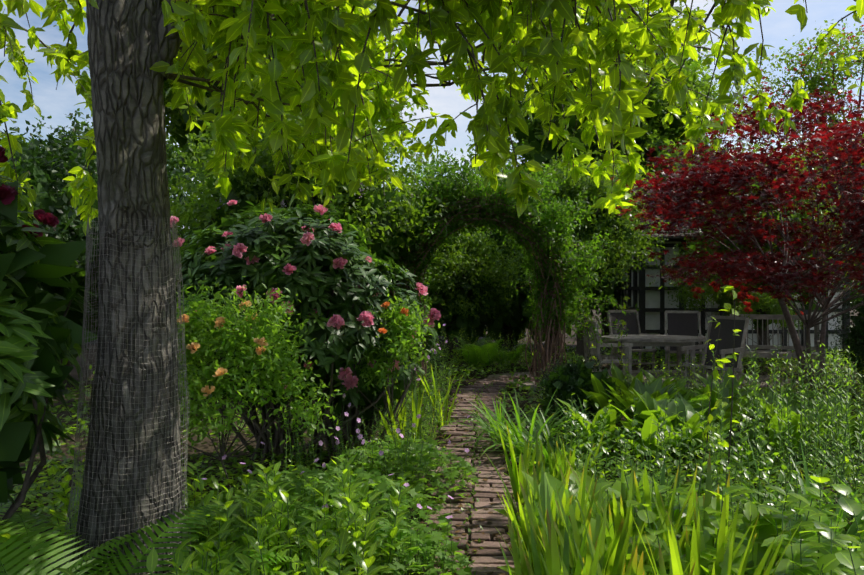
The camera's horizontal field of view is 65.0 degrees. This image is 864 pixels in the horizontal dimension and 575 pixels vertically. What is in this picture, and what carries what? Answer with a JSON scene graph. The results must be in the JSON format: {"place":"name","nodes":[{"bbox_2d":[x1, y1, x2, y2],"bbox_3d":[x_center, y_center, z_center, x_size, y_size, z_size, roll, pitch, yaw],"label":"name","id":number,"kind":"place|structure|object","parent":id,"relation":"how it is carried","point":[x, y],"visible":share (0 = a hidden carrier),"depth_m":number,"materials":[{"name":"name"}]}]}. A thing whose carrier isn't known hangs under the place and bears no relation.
{"place":"outdoors","nodes":[
{"label":"outdoors","id":0,"kind":"place"},
{"bbox_2d":[0,305,863,573],"bbox_3d":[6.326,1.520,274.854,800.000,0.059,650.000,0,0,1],"label":"garden ground","id":1,"kind":"structure","parent":0,"point":[206,447],"depth_m":7.45,"materials":[{"name":"soil"}]},
{"bbox_2d":[0,146,97,527],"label":"peony bush","id":2,"kind":"object","parent":1,"relation":"on","point":[36,344],"visible":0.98,"depth_m":2.78,"materials":[{"name":"green plant"}]},
{"bbox_2d":[0,113,210,383],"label":"tree","id":3,"kind":"object","parent":1,"relation":"on","point":[48,183],"visible":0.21,"depth_m":9.65,"materials":[{"name":"green plant"}]},
{"bbox_2d":[0,108,212,253],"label":"tree","id":4,"kind":"object","parent":1,"relation":"on","point":[171,166],"visible":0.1,"depth_m":18.32,"materials":[{"name":"green plant"}]},
{"bbox_2d":[60,215,190,574],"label":"wire mesh","id":5,"kind":"object","parent":1,"relation":"on","point":[89,234],"visible":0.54,"depth_m":2.85,"materials":[{"name":"grey metal"}]},
{"bbox_2d":[0,453,413,574],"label":"leafy plants","id":6,"kind":"object","parent":1,"relation":"on","point":[321,560],"visible":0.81,"depth_m":2.95,"materials":[{"name":"green plant"}]},
{"bbox_2d":[89,265,341,487],"bbox_3d":[-1.400,0.684,4.336,1.589,1.653,1.212,0,0,1],"label":"peach azalea","id":7,"kind":"object","parent":1,"relation":"on","point":[229,330],"visible":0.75,"depth_m":4.33,"materials":[{"name":"green plant"}]},
{"bbox_2d":[86,0,432,180],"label":"tall tree","id":8,"kind":"object","parent":1,"relation":"on","point":[176,127],"visible":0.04,"depth_m":15.47,"materials":[{"name":"green plant"}]},
{"bbox_2d":[170,200,442,469],"bbox_3d":[-1.271,0.369,5.656,2.689,2.297,1.848,0,0,1],"label":"pink rhododendron","id":9,"kind":"object","parent":1,"relation":"on","point":[334,276],"visible":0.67,"depth_m":5.38,"materials":[{"name":"green plant"}]},
{"bbox_2d":[168,88,449,267],"bbox_3d":[-1.804,-0.565,8.876,4.048,4.181,3.064,0,0,1],"label":"lilac tree","id":10,"kind":"object","parent":1,"relation":"on","point":[371,213],"visible":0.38,"depth_m":8.62,"materials":[{"name":"green plant"}]},
{"bbox_2d":[182,414,480,574],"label":"ground cover plants","id":11,"kind":"object","parent":1,"relation":"on","point":[424,549],"visible":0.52,"depth_m":3.84,"materials":[{"name":"green plant"}]},
{"bbox_2d":[267,324,455,501],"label":"flowering plants","id":12,"kind":"object","parent":1,"relation":"on","point":[408,434],"visible":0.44,"depth_m":5.47,"materials":[{"name":"green plant"}]},
{"bbox_2d":[343,288,440,455],"bbox_3d":[-0.353,0.759,5.364,0.764,1.508,0.654,0,0,-20],"label":"rose bush","id":13,"kind":"object","parent":1,"relation":"on","point":[397,329],"visible":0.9,"depth_m":5.29,"materials":[{"name":"green plant"}]},
{"bbox_2d":[0,0,863,574],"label":"apple tree","id":14,"kind":"object","parent":1,"relation":"on","point":[136,54],"visible":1,"depth_m":2.84,"materials":[{"name":"green plant"}]},
{"bbox_2d":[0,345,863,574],"bbox_3d":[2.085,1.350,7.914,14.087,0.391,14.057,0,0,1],"label":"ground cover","id":15,"kind":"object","parent":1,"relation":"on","point":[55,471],"visible":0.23,"depth_m":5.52,"materials":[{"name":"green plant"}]},
{"bbox_2d":[0,335,863,574],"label":"ferns","id":16,"kind":"object","parent":1,"relation":"on","point":[35,566],"visible":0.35,"depth_m":2.68,"materials":[{"name":"green plant"}]},
{"bbox_2d":[372,148,535,251],"bbox_3d":[0.160,-1.316,20.242,8.467,5.702,4.818,0,0,1],"label":"tree","id":17,"kind":"object","parent":1,"relation":"on","point":[447,162],"depth_m":20.30,"materials":[{"name":"green plant"}]},
{"bbox_2d":[420,228,525,357],"bbox_3d":[0.571,-0.244,14.391,2.913,3.568,2.491,0,0,1],"label":"tree","id":18,"kind":"object","parent":1,"relation":"on","point":[462,281],"visible":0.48,"depth_m":14.06,"materials":[{"name":"green plant"}]},
{"bbox_2d":[366,135,639,388],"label":"ivy arch","id":19,"kind":"structure","parent":1,"relation":"on","point":[541,239],"depth_m":9.99,"materials":[{"name":"green plant"}]},
{"bbox_2d":[452,226,630,348],"bbox_3d":[1.972,-0.294,16.577,7.274,4.008,3.281,0,0,1],"label":"tree","id":20,"kind":"object","parent":1,"relation":"on","point":[507,325],"visible":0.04,"depth_m":16.43,"materials":[{"name":"green plant"}]},
{"bbox_2d":[534,354,623,425],"bbox_3d":[1.646,1.135,7.457,1.089,0.870,1.036,0,0,1],"label":"boxwood ball","id":21,"kind":"object","parent":1,"relation":"on","point":[570,378],"visible":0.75,"depth_m":7.29,"materials":[{"name":"green plant"}]},
{"bbox_2d":[494,150,668,363],"bbox_3d":[2.890,-0.544,12.907,3.435,4.152,2.638,0,0,1],"label":"patio tree","id":22,"kind":"object","parent":1,"relation":"on","point":[622,245],"visible":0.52,"depth_m":12.64,"materials":[{"name":"green plant"}]},
{"bbox_2d":[379,366,801,574],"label":"iris leaves","id":23,"kind":"object","parent":1,"relation":"on","point":[545,534],"visible":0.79,"depth_m":2.82,"materials":[{"name":"green plant"}]},
{"bbox_2d":[472,0,773,335],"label":"tall tree","id":24,"kind":"object","parent":1,"relation":"on","point":[662,133],"visible":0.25,"depth_m":16.29,"materials":[{"name":"green plant"}]},
{"bbox_2d":[429,384,863,558],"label":"leafy plants","id":25,"kind":"object","parent":1,"relation":"on","point":[517,435],"visible":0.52,"depth_m":5.64,"materials":[{"name":"green plant"}]},
{"bbox_2d":[430,325,863,418],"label":"patio edge perennials","id":26,"kind":"object","parent":1,"relation":"on","point":[663,371],"visible":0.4,"depth_m":8.98,"materials":[{"name":"green plant"}]},
{"bbox_2d":[494,470,817,574],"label":"leafy plants","id":27,"kind":"object","parent":1,"relation":"on","point":[758,551],"visible":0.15,"depth_m":3.32,"materials":[{"name":"green plant"}]},
{"bbox_2d":[579,285,740,479],"bbox_3d":[2.077,0.735,6.356,0.718,1.551,4.472,0,0,1],"label":"young shoot sapling","id":28,"kind":"object","parent":1,"relation":"on","point":[715,375],"visible":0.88,"depth_m":4.77,"materials":[{"name":"green plant"}]},
{"bbox_2d":[562,391,840,546],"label":"leafy plants","id":29,"kind":"object","parent":1,"relation":"on","point":[716,476],"visible":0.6,"depth_m":4.22,"materials":[{"name":"green plant"}]},
{"bbox_2d":[556,363,863,470],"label":"leafy plants","id":30,"kind":"object","parent":1,"relation":"on","point":[651,403],"visible":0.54,"depth_m":5.81,"materials":[{"name":"green plant"}]},
{"bbox_2d":[668,268,760,331],"bbox_3d":[5.132,0.558,12.211,1.605,1.914,1.151,0,0,1],"label":"red azalea","id":31,"kind":"object","parent":1,"relation":"on","point":[727,295],"visible":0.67,"depth_m":12.14,"materials":[{"name":"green plant"}]},
{"bbox_2d":[610,184,849,356],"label":"house","id":32,"kind":"structure","parent":1,"relation":"on","point":[651,301],"depth_m":14.78,"materials":[{"name":"paint"}]},
{"bbox_2d":[599,86,863,398],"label":"red japanese maple","id":33,"kind":"object","parent":1,"relation":"on","point":[735,177],"visible":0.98,"depth_m":7.80,"materials":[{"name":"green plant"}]},
{"bbox_2d":[605,466,863,574],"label":"broadleaf","id":34,"kind":"object","parent":1,"relation":"on","point":[829,559],"visible":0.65,"depth_m":2.78,"materials":[{"name":"green plant"}]},
{"bbox_2d":[649,132,854,365],"bbox_3d":[6.420,-0.783,13.122,4.186,4.604,2.663,0,0,1],"label":"tree","id":35,"kind":"object","parent":1,"relation":"on","point":[691,246],"visible":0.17,"depth_m":12.94,"materials":[{"name":"red plant"}]},
{"bbox_2d":[726,286,807,374],"bbox_3d":[5.821,0.730,11.646,1.593,1.575,1.034,0,0,-22],"label":"red azalea","id":36,"kind":"object","parent":1,"relation":"on","point":[767,302],"visible":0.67,"depth_m":11.57,"materials":[{"name":"green plant"}]},
{"bbox_2d":[675,120,863,307],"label":"tree","id":37,"kind":"object","parent":1,"relation":"on","point":[819,167],"depth_m":20.56,"materials":[{"name":"green plant"}]},
{"bbox_2d":[709,343,863,524],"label":"tall stems","id":38,"kind":"object","parent":1,"relation":"on","point":[844,438],"visible":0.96,"depth_m":4.77,"materials":[{"name":"green plant"}]},
{"bbox_2d":[730,17,863,301],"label":"tree","id":39,"kind":"object","parent":1,"relation":"on","point":[813,83],"visible":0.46,"depth_m":11.70,"materials":[{"name":"green plant"}]},
{"bbox_2d":[808,193,861,306],"bbox_3d":[9.087,-0.446,16.801,6.302,3.943,3.574,0,0,1],"label":"tree","id":40,"kind":"object","parent":1,"relation":"on","point":[853,300],"depth_m":16.36,"materials":[{"name":"green plant"}]},
{"bbox_2d":[814,279,863,383],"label":"yew shrub","id":41,"kind":"object","parent":1,"relation":"on","point":[854,340],"visible":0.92,"depth_m":9.42,"materials":[{"name":"green plant"}]},
{"bbox_2d":[0,0,863,228],"label":"sky","id":42,"kind":"structure","parent":0,"point":[778,26],"materials":[{"name":"blue"}]},
{"bbox_2d":[404,376,538,574],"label":"brick path","id":43,"kind":"structure","parent":0,"point":[489,556],"depth_m":4.80,"materials":[{"name":"brick"}]},
{"bbox_2d":[488,369,800,396],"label":"patio gravel","id":44,"kind":"structure","parent":0,"point":[762,382],"depth_m":11.16,"materials":[{"name":"grey gravel"}]},
{"bbox_2d":[582,320,632,373],"bbox_3d":[2.648,1.006,10.259,0.582,1.011,0.530,0,0,-9],"label":"teak chair","id":45,"kind":"object","parent":44,"relation":"on","point":[604,358],"visible":0.73,"depth_m":10.05,"materials":[{"name":"wood"}]},
{"bbox_2d":[607,310,655,374],"bbox_3d":[3.510,0.960,11.942,0.619,1.105,0.683,0,0,-14],"label":"sling chair","id":46,"kind":"object","parent":44,"relation":"on","point":[632,325],"visible":0.46,"depth_m":12.18,"materials":[{"name":"grey wood"}]},
{"bbox_2d":[601,335,705,386],"bbox_3d":[3.442,1.135,10.549,1.605,0.730,1.045,0,0,1],"label":"table","id":47,"kind":"object","parent":44,"relation":"on","point":[679,341],"visible":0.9,"depth_m":10.24,"materials":[{"name":"grey wood"}]},
{"bbox_2d":[664,311,704,376],"bbox_3d":[4.329,0.960,11.625,0.619,1.105,0.683,0,0,13],"label":"sling chair","id":48,"kind":"object","parent":44,"relation":"on","point":[686,323],"visible":0.6,"depth_m":11.86,"materials":[{"name":"grey wood"}]},
{"bbox_2d":[681,316,748,391],"bbox_3d":[3.954,0.960,9.452,0.683,1.105,0.619,0,0,-34],"label":"sling chair","id":49,"kind":"object","parent":44,"relation":"on","point":[724,345],"visible":0.73,"depth_m":9.56,"materials":[{"name":"grey wood"}]},
{"bbox_2d":[730,314,824,380],"bbox_3d":[5.564,0.981,11.013,1.350,1.062,0.590,0,0,21],"label":"teak bench under maple","id":50,"kind":"object","parent":44,"relation":"on","point":[765,353],"visible":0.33,"depth_m":11.12,"materials":[{"name":"wood"}]}
]}

